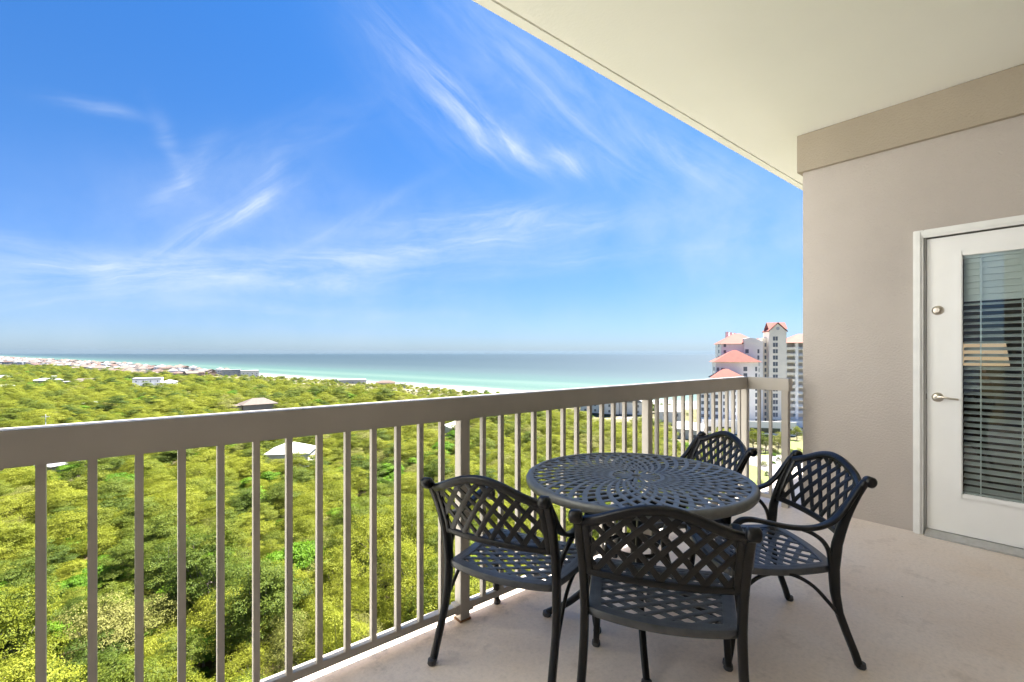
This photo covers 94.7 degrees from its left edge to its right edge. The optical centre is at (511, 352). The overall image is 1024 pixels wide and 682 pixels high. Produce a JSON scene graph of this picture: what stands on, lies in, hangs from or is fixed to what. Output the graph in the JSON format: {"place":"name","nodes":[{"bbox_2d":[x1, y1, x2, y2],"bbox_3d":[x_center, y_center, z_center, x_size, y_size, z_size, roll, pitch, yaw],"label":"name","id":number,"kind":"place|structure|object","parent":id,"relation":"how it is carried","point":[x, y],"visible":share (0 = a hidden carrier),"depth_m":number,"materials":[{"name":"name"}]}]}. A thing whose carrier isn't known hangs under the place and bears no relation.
{"place":"outdoors","nodes":[
{"label":"outdoors","id":0,"kind":"place"},
{"bbox_2d":[228,398,277,411],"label":"house","id":1,"kind":"structure","parent":0,"point":[252,404],"depth_m":272.68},
{"bbox_2d":[0,354,714,406],"bbox_3d":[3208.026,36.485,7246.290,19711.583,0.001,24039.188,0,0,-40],"label":"sea","id":2,"kind":"structure","parent":0,"point":[506,373],"depth_m":1238.96,"materials":[{"name":"liquid"}]},
{"bbox_2d":[0,364,802,681],"bbox_3d":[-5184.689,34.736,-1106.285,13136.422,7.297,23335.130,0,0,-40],"label":"ground","id":3,"kind":"structure","parent":0,"point":[360,492],"depth_m":100.12,"materials":[{"name":"plant"}]},
{"bbox_2d":[0,356,45,360],"bbox_3d":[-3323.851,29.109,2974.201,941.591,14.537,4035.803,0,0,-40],"label":"town","id":4,"kind":"object","parent":3,"relation":"on","point":[4,358],"visible":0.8,"depth_m":1982.51},
{"bbox_2d":[0,592,55,663],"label":"scrub tree","id":5,"kind":"object","parent":3,"relation":"on","point":[7,630],"visible":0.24,"depth_m":47.55,"materials":[{"name":"green plant"}]},
{"bbox_2d":[2,576,68,632],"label":"scrub tree","id":6,"kind":"object","parent":3,"relation":"on","point":[50,617],"visible":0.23,"depth_m":54.41,"materials":[{"name":"green plant"}]},
{"bbox_2d":[0,578,74,676],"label":"scrub tree","id":7,"kind":"object","parent":3,"relation":"on","point":[21,626],"visible":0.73,"depth_m":46.18,"materials":[{"name":"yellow plant"}]},
{"bbox_2d":[0,646,85,681],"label":"scrub tree","id":8,"kind":"object","parent":3,"relation":"on","point":[4,677],"visible":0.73,"depth_m":39.42,"materials":[{"name":"yellow plant"}]},
{"bbox_2d":[0,652,98,681],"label":"scrub tree","id":9,"kind":"object","parent":3,"relation":"on","point":[50,680],"visible":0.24,"depth_m":41.47,"materials":[{"name":"green plant"}]},
{"bbox_2d":[24,619,83,666],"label":"scrub tree","id":10,"kind":"object","parent":3,"relation":"on","point":[57,627],"visible":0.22,"depth_m":50.75,"materials":[{"name":"green plant"}]},
{"bbox_2d":[34,460,85,476],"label":"house","id":11,"kind":"structure","parent":3,"relation":"on","point":[53,466],"depth_m":126.99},
{"bbox_2d":[47,663,109,681],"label":"scrub tree","id":12,"kind":"object","parent":3,"relation":"on","point":[79,673],"visible":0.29,"depth_m":41.48,"materials":[{"name":"yellow plant"}]},
{"bbox_2d":[56,604,103,656],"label":"scrub tree","id":13,"kind":"object","parent":3,"relation":"on","point":[77,613],"visible":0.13,"depth_m":53.23,"materials":[{"name":"green plant"}]},
{"bbox_2d":[56,630,132,678],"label":"scrub tree","id":14,"kind":"object","parent":3,"relation":"on","point":[82,653],"visible":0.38,"depth_m":48.37,"materials":[{"name":"green plant"}]},
{"bbox_2d":[59,580,134,644],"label":"scrub tree","id":15,"kind":"object","parent":3,"relation":"on","point":[117,586],"visible":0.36,"depth_m":55.80,"materials":[{"name":"green plant"}]},
{"bbox_2d":[66,650,134,681],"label":"scrub tree","id":16,"kind":"object","parent":3,"relation":"on","point":[110,657],"visible":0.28,"depth_m":43.88,"materials":[{"name":"green plant"}]},
{"bbox_2d":[50,590,161,665],"bbox_3d":[-44.937,31.470,52.318,10.211,9.198,9.262,0,0,36],"label":"scrub tree","id":17,"kind":"object","parent":3,"relation":"on","point":[128,612],"visible":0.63,"depth_m":50.91,"materials":[{"name":"green plant"}]},
{"bbox_2d":[75,651,175,681],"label":"scrub tree","id":18,"kind":"object","parent":3,"relation":"on","point":[103,677],"visible":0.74,"depth_m":42.37,"materials":[{"name":"green plant"}]},
{"bbox_2d":[119,629,159,655],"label":"scrub tree","id":19,"kind":"object","parent":3,"relation":"on","point":[145,635],"visible":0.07,"depth_m":52.78,"materials":[{"name":"green plant"}]},
{"bbox_2d":[131,377,177,388],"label":"house","id":20,"kind":"structure","parent":3,"relation":"on","point":[151,380],"depth_m":456.71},
{"bbox_2d":[110,587,201,653],"bbox_3d":[-41.620,31.883,55.091,9.788,8.027,8.880,0,0,14],"label":"scrub tree","id":21,"kind":"object","parent":3,"relation":"on","point":[157,605],"visible":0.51,"depth_m":54.40,"materials":[{"name":"green plant"}]},
{"bbox_2d":[125,628,186,670],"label":"scrub tree","id":22,"kind":"object","parent":3,"relation":"on","point":[149,646],"visible":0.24,"depth_m":49.48,"materials":[{"name":"yellow plant"}]},
{"bbox_2d":[112,653,206,681],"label":"scrub tree","id":23,"kind":"object","parent":3,"relation":"on","point":[174,676],"visible":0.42,"depth_m":45.25,"materials":[{"name":"yellow plant"}]},
{"bbox_2d":[144,540,204,606],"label":"scrub tree","id":24,"kind":"object","parent":3,"relation":"on","point":[163,557],"visible":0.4,"depth_m":62.05,"materials":[{"name":"green plant"}]},
{"bbox_2d":[148,617,207,654],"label":"scrub tree","id":25,"kind":"object","parent":3,"relation":"on","point":[171,625],"visible":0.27,"depth_m":53.75,"materials":[{"name":"yellow plant"}]},
{"bbox_2d":[152,583,204,621],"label":"scrub tree","id":26,"kind":"object","parent":3,"relation":"on","point":[189,607],"visible":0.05,"depth_m":59.42,"materials":[{"name":"green plant"}]},
{"bbox_2d":[150,626,210,679],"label":"scrub tree","id":27,"kind":"object","parent":3,"relation":"on","point":[172,647],"visible":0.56,"depth_m":48.24,"materials":[{"name":"green plant"}]},
{"bbox_2d":[155,563,211,619],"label":"scrub tree","id":28,"kind":"object","parent":3,"relation":"on","point":[168,585],"visible":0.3,"depth_m":57.61,"materials":[{"name":"green plant"}]},
{"bbox_2d":[161,531,241,605],"bbox_3d":[-38.727,29.391,59.221,7.570,13.170,8.607,0,0,33],"label":"scrub tree","id":29,"kind":"object","parent":3,"relation":"on","point":[210,560],"visible":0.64,"depth_m":58.27,"materials":[{"name":"green plant"}]},
{"bbox_2d":[186,627,228,666],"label":"scrub tree","id":30,"kind":"object","parent":3,"relation":"on","point":[207,658],"visible":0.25,"depth_m":51.72,"materials":[{"name":"green plant"}]},
{"bbox_2d":[193,562,249,606],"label":"scrub tree","id":31,"kind":"object","parent":3,"relation":"on","point":[229,566],"visible":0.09,"depth_m":62.69,"materials":[{"name":"green plant"}]},
{"bbox_2d":[186,584,273,654],"bbox_3d":[-32.332,31.818,54.673,10.599,7.844,9.998,0,0,-30],"label":"scrub tree","id":32,"kind":"object","parent":3,"relation":"on","point":[205,621],"visible":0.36,"depth_m":53.10,"materials":[{"name":"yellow plant"}]},
{"bbox_2d":[209,666,251,681],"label":"scrub tree","id":33,"kind":"object","parent":3,"relation":"on","point":[234,673],"visible":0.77,"depth_m":40.04,"materials":[{"name":"yellow plant"}]},
{"bbox_2d":[221,369,241,375],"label":"house","id":34,"kind":"structure","parent":3,"relation":"on","point":[230,372],"depth_m":666.01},
{"bbox_2d":[208,610,279,669],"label":"scrub tree","id":35,"kind":"object","parent":3,"relation":"on","point":[230,647],"visible":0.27,"depth_m":51.63,"materials":[{"name":"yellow plant"}]},
{"bbox_2d":[211,641,279,681],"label":"scrub tree","id":36,"kind":"object","parent":3,"relation":"on","point":[244,660],"visible":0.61,"depth_m":48.12,"materials":[{"name":"green plant"}]},
{"bbox_2d":[232,667,265,681],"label":"scrub tree","id":37,"kind":"object","parent":3,"relation":"on","point":[241,676],"visible":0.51,"depth_m":45.60,"materials":[{"name":"green plant"}]},
{"bbox_2d":[240,370,258,376],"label":"house","id":38,"kind":"structure","parent":3,"relation":"on","point":[250,372],"depth_m":662.45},
{"bbox_2d":[209,555,308,659],"bbox_3d":[-28.560,29.664,53.427,9.759,12.500,9.890,0,0,-43],"label":"scrub tree","id":39,"kind":"object","parent":3,"relation":"on","point":[265,581],"visible":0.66,"depth_m":52.21,"materials":[{"name":"green plant"}]},
{"bbox_2d":[213,559,305,632],"bbox_3d":[-31.716,31.406,58.861,11.236,8.404,11.911,0,0,-3],"label":"scrub tree","id":40,"kind":"object","parent":3,"relation":"on","point":[267,598],"visible":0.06,"depth_m":60.27,"materials":[{"name":"green plant"}]},
{"bbox_2d":[235,565,314,640],"bbox_3d":[-28.334,30.657,56.816,8.874,10.012,8.756,0,0,6],"label":"scrub tree","id":41,"kind":"object","parent":3,"relation":"on","point":[302,591],"visible":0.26,"depth_m":56.19,"materials":[{"name":"green plant"}]},
{"bbox_2d":[265,442,314,466],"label":"house","id":42,"kind":"structure","parent":3,"relation":"on","point":[277,452],"depth_m":143.32,"materials":[{"name":"white"}]},
{"bbox_2d":[260,608,323,672],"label":"scrub tree","id":43,"kind":"object","parent":3,"relation":"on","point":[280,654],"visible":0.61,"depth_m":49.26,"materials":[{"name":"green plant"}]},
{"bbox_2d":[262,539,326,594],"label":"scrub tree","id":44,"kind":"object","parent":3,"relation":"on","point":[301,553],"visible":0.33,"depth_m":65.11,"materials":[{"name":"green plant"}]},
{"bbox_2d":[265,564,333,612],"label":"scrub tree","id":45,"kind":"object","parent":3,"relation":"on","point":[303,578],"visible":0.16,"depth_m":58.78,"materials":[{"name":"green plant"}]},
{"bbox_2d":[284,594,342,634],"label":"scrub tree","id":46,"kind":"object","parent":3,"relation":"on","point":[307,606],"visible":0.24,"depth_m":56.48,"materials":[{"name":"green plant"}]},
{"bbox_2d":[297,554,340,598],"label":"scrub tree","id":47,"kind":"object","parent":3,"relation":"on","point":[308,570],"visible":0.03,"depth_m":64.06,"materials":[{"name":"green plant"}]},
{"bbox_2d":[293,602,358,664],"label":"scrub tree","id":48,"kind":"object","parent":3,"relation":"on","point":[329,608],"visible":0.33,"depth_m":49.75,"materials":[{"name":"green plant"}]},
{"bbox_2d":[0,366,654,654],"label":"scrub tree","id":49,"kind":"object","parent":3,"relation":"on","point":[269,475],"depth_m":119.36,"materials":[{"name":"green plant"}]},
{"bbox_2d":[297,610,369,662],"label":"scrub tree","id":50,"kind":"object","parent":3,"relation":"on","point":[337,637],"visible":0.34,"depth_m":46.41,"materials":[{"name":"green plant"}]},
{"bbox_2d":[306,575,361,617],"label":"scrub tree","id":51,"kind":"object","parent":3,"relation":"on","point":[335,589],"visible":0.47,"depth_m":58.88,"materials":[{"name":"green plant"}]},
{"bbox_2d":[301,544,369,604],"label":"scrub tree","id":52,"kind":"object","parent":3,"relation":"on","point":[331,565],"visible":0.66,"depth_m":61.90,"materials":[{"name":"green plant"}]},
{"bbox_2d":[323,525,366,561],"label":"scrub tree","id":53,"kind":"object","parent":3,"relation":"on","point":[333,541],"visible":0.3,"depth_m":70.98,"materials":[{"name":"green plant"}]},
{"bbox_2d":[338,379,366,383],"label":"house","id":54,"kind":"structure","parent":3,"relation":"on","point":[352,381],"depth_m":530.94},
{"bbox_2d":[342,573,378,600],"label":"scrub tree","id":55,"kind":"object","parent":3,"relation":"on","point":[361,581],"visible":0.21,"depth_m":63.10,"materials":[{"name":"green plant"}]},
{"bbox_2d":[0,364,722,663],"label":"scrub tree","id":56,"kind":"object","parent":3,"relation":"on","point":[120,552],"depth_m":98.08,"materials":[{"name":"green plant"}]},
{"bbox_2d":[340,612,383,646],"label":"scrub tree","id":57,"kind":"object","parent":3,"relation":"on","point":[368,631],"visible":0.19,"depth_m":52.64,"materials":[{"name":"green plant"}]},
{"bbox_2d":[0,365,730,681],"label":"scrub tree","id":58,"kind":"object","parent":3,"relation":"on","point":[305,509],"depth_m":139.44,"materials":[{"name":"green plant"}]},
{"bbox_2d":[340,588,393,628],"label":"scrub tree","id":59,"kind":"object","parent":3,"relation":"on","point":[364,606],"visible":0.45,"depth_m":57.81,"materials":[{"name":"green plant"}]},
{"bbox_2d":[0,364,735,668],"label":"scrub tree","id":60,"kind":"object","parent":3,"relation":"on","point":[10,535],"depth_m":133.76,"materials":[{"name":"green plant"}]},
{"bbox_2d":[351,582,384,622],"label":"scrub tree","id":61,"kind":"object","parent":3,"relation":"on","point":[365,586],"visible":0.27,"depth_m":60.41,"materials":[{"name":"yellow plant"}]},
{"bbox_2d":[358,549,383,578],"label":"scrub tree","id":62,"kind":"object","parent":3,"relation":"on","point":[367,563],"visible":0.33,"depth_m":68.94,"materials":[{"name":"green plant"}]},
{"bbox_2d":[328,511,416,564],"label":"scrub tree","id":63,"kind":"object","parent":3,"relation":"on","point":[364,529],"visible":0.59,"depth_m":71.02,"materials":[{"name":"yellow plant"}]},
{"bbox_2d":[0,365,750,619],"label":"scrub tree","id":64,"kind":"object","parent":3,"relation":"on","point":[411,468],"depth_m":133.09,"materials":[{"name":"green plant"}]},
{"bbox_2d":[0,365,763,621],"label":"scrub tree","id":65,"kind":"object","parent":3,"relation":"on","point":[364,500],"depth_m":100.17,"materials":[{"name":"green plant"}]},
{"bbox_2d":[0,364,777,646],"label":"scrub tree","id":66,"kind":"object","parent":3,"relation":"on","point":[66,528],"depth_m":113.06,"materials":[{"name":"plant"}]},
{"bbox_2d":[0,364,780,678],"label":"scrub tree","id":67,"kind":"object","parent":3,"relation":"on","point":[60,557],"depth_m":90.58,"materials":[{"name":"green plant"}]},
{"bbox_2d":[367,541,414,573],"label":"scrub tree","id":68,"kind":"object","parent":3,"relation":"on","point":[385,554],"visible":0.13,"depth_m":69.80,"materials":[{"name":"green plant"}]},
{"bbox_2d":[377,563,411,593],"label":"scrub tree","id":69,"kind":"object","parent":3,"relation":"on","point":[386,578],"visible":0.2,"depth_m":65.41,"materials":[{"name":"green plant"}]},
{"bbox_2d":[0,366,792,660],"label":"scrub tree","id":70,"kind":"object","parent":3,"relation":"on","point":[83,473],"depth_m":106.00,"materials":[{"name":"green plant"}]},
{"bbox_2d":[377,599,416,630],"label":"scrub tree","id":71,"kind":"object","parent":3,"relation":"on","point":[389,621],"visible":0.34,"depth_m":54.81,"materials":[{"name":"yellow plant"}]},
{"bbox_2d":[0,363,802,660],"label":"scrub tree","id":72,"kind":"object","parent":3,"relation":"on","point":[380,455],"depth_m":158.18,"materials":[{"name":"green plant"}]},
{"bbox_2d":[6,366,802,681],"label":"scrub tree","id":73,"kind":"object","parent":3,"relation":"on","point":[76,580],"depth_m":80.72,"materials":[{"name":"green plant"}]},
{"bbox_2d":[377,496,437,545],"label":"scrub tree","id":74,"kind":"object","parent":3,"relation":"on","point":[411,512],"visible":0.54,"depth_m":75.43,"materials":[{"name":"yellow plant"}]},
{"bbox_2d":[377,575,437,622],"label":"scrub tree","id":75,"kind":"object","parent":3,"relation":"on","point":[404,591],"visible":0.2,"depth_m":55.20,"materials":[{"name":"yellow plant"}]},
{"bbox_2d":[377,539,454,606],"bbox_3d":[-12.565,29.960,62.173,11.218,11.272,11.892,0,0,-18],"label":"scrub tree","id":76,"kind":"object","parent":3,"relation":"on","point":[408,560],"visible":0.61,"depth_m":59.35,"materials":[{"name":"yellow plant"}]},
{"bbox_2d":[401,556,479,622],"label":"scrub tree","id":77,"kind":"object","parent":3,"relation":"on","point":[413,597],"visible":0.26,"depth_m":53.19,"materials":[{"name":"green plant"}]},
{"bbox_2d":[425,523,474,562],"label":"scrub tree","id":78,"kind":"object","parent":3,"relation":"on","point":[431,541],"visible":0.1,"depth_m":69.51,"materials":[{"name":"green plant"}]},
{"bbox_2d":[411,574,491,618],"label":"scrub tree","id":79,"kind":"object","parent":3,"relation":"on","point":[473,590],"visible":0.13,"depth_m":50.93,"materials":[{"name":"yellow plant"}]},
{"bbox_2d":[504,519,542,536],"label":"scrub tree","id":80,"kind":"object","parent":3,"relation":"on","point":[529,526],"visible":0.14,"depth_m":76.78,"materials":[{"name":"yellow plant"}]},
{"bbox_2d":[558,518,596,554],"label":"scrub tree","id":81,"kind":"object","parent":3,"relation":"on","point":[570,526],"visible":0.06,"depth_m":67.55,"materials":[{"name":"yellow plant"}]},
{"bbox_2d":[580,400,641,414],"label":"house","id":82,"kind":"structure","parent":3,"relation":"on","point":[607,408],"depth_m":254.51,"materials":[{"name":"grey"}]},
{"bbox_2d":[653,405,680,424],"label":"house","id":83,"kind":"structure","parent":3,"relation":"on","point":[661,412],"depth_m":227.55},
{"bbox_2d":[677,421,703,438],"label":"house","id":84,"kind":"structure","parent":3,"relation":"on","point":[687,429],"depth_m":192.87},
{"bbox_2d":[701,369,741,420],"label":"apartment block","id":85,"kind":"structure","parent":3,"relation":"on","point":[724,373],"depth_m":212.67,"materials":[{"name":"white concrete"}]},
{"bbox_2d":[709,350,760,420],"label":"apartment block","id":86,"kind":"structure","parent":3,"relation":"on","point":[739,362],"depth_m":217.91,"materials":[{"name":"white concrete"}]},
{"bbox_2d":[749,428,763,447],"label":"lawn tree","id":87,"kind":"object","parent":3,"relation":"on","point":[752,441],"visible":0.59,"depth_m":169.38,"materials":[{"name":"green plant"}]},
{"bbox_2d":[715,322,802,421],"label":"apartment tower","id":88,"kind":"structure","parent":3,"relation":"on","point":[775,351],"depth_m":222.99,"materials":[{"name":"white concrete"}]},
{"bbox_2d":[773,432,780,451],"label":"lawn tree","id":89,"kind":"object","parent":3,"relation":"on","point":[777,439],"visible":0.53,"depth_m":167.75,"materials":[{"name":"green plant"}]},
{"bbox_2d":[0,0,802,353],"label":"sky","id":90,"kind":"structure","parent":0,"point":[177,176],"materials":[{"name":"blue"}]},
{"bbox_2d":[294,470,1023,681],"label":"floor","id":91,"kind":"structure","parent":0,"point":[919,608],"depth_m":2.16,"materials":[{"name":"concrete"}]},
{"bbox_2d":[0,376,791,681],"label":"balcony railing","id":92,"kind":"object","parent":91,"relation":"on","point":[40,447],"visible":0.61,"depth_m":1.87,"materials":[{"name":"metal"}]},
{"bbox_2d":[421,475,600,681],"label":"patio chair","id":93,"kind":"object","parent":91,"relation":"on","point":[529,543],"visible":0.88,"depth_m":1.85,"materials":[{"name":"black metal"}]},
{"bbox_2d":[526,452,760,681],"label":"patio table","id":94,"kind":"object","parent":91,"relation":"on","point":[701,480],"visible":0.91,"depth_m":2.11,"materials":[{"name":"grey metal"}]},
{"bbox_2d":[568,505,762,681],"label":"patio chair","id":95,"kind":"object","parent":91,"relation":"on","point":[604,570],"visible":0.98,"depth_m":1.52,"materials":[{"name":"black metal"}]},
{"bbox_2d":[612,431,757,602],"bbox_3d":[0.967,0.873,2.731,0.627,0.824,0.605,0,0,-6],"label":"patio chair","id":96,"kind":"object","parent":91,"relation":"on","point":[692,452],"visible":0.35,"depth_m":2.74,"materials":[{"name":"black metal"}]},
{"bbox_2d":[681,450,877,670],"bbox_3d":[1.189,0.873,2.196,0.627,0.824,0.605,0,0,2],"label":"patio chair","id":97,"kind":"object","parent":91,"relation":"on","point":[837,522],"visible":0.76,"depth_m":2.06,"materials":[{"name":"black metal"}]},
{"bbox_2d":[797,64,1023,530],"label":"stucco wall","id":98,"kind":"structure","parent":91,"relation":"on","point":[881,186],"depth_m":3.53,"materials":[{"name":"paint"}]},
{"bbox_2d":[472,0,1023,190],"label":"ceiling","id":99,"kind":"structure","parent":98,"relation":"on","point":[764,84],"depth_m":2.85,"materials":[{"name":"paint"}]},
{"bbox_2d":[913,215,1023,557],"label":"balcony door","id":100,"kind":"structure","parent":98,"relation":"attached to","point":[946,507],"depth_m":3.21,"materials":[{"name":"white paint"}]},
{"bbox_2d":[927,226,1023,548],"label":"door leaf","id":101,"kind":"structure","parent":100,"relation":"in","point":[1001,524],"depth_m":3.26,"materials":[{"name":"white paint"}]},
{"bbox_2d":[963,456,1011,497],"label":"room floor","id":102,"kind":"structure","parent":91,"relation":"on","point":[989,475],"depth_m":4.89,"materials":[{"name":"carpet"}]},
{"bbox_2d":[963,259,1023,455],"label":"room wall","id":103,"kind":"structure","parent":102,"relation":"on","point":[1008,305],"depth_m":5.58,"materials":[{"name":"paint"}]},
{"bbox_2d":[701,420,802,435],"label":"parking garage","id":104,"kind":"structure","parent":0,"point":[776,426],"depth_m":200.51,"materials":[{"name":"concrete"}]},
{"bbox_2d":[749,455,802,474],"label":"road","id":105,"kind":"structure","parent":0,"point":[753,460],"depth_m":151.40,"materials":[{"name":"white"}]},
{"bbox_2d":[749,450,802,484],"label":"lawn","id":106,"kind":"structure","parent":0,"point":[753,473],"depth_m":139.31,"materials":[{"name":"green plant"}]},
{"bbox_2d":[790,441,802,449],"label":"lawn","id":107,"kind":"structure","parent":0,"point":[794,445],"depth_m":178.68,"materials":[{"name":"green plant"}]},
{"bbox_2d":[963,415,1023,498],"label":"window blinds","id":108,"kind":"object","parent":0,"point":[995,443],"visible":0.14,"depth_m":3.89,"materials":[{"name":"plastic"}]},
{"bbox_2d":[963,343,1009,418],"bbox_3d":[4.085,0.242,4.084,0.310,0.660,0.310,0,0,-40],"label":"table lamp","id":109,"kind":"object","parent":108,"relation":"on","point":[986,364],"visible":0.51,"depth_m":4.02,"materials":[{"name":"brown wood"}]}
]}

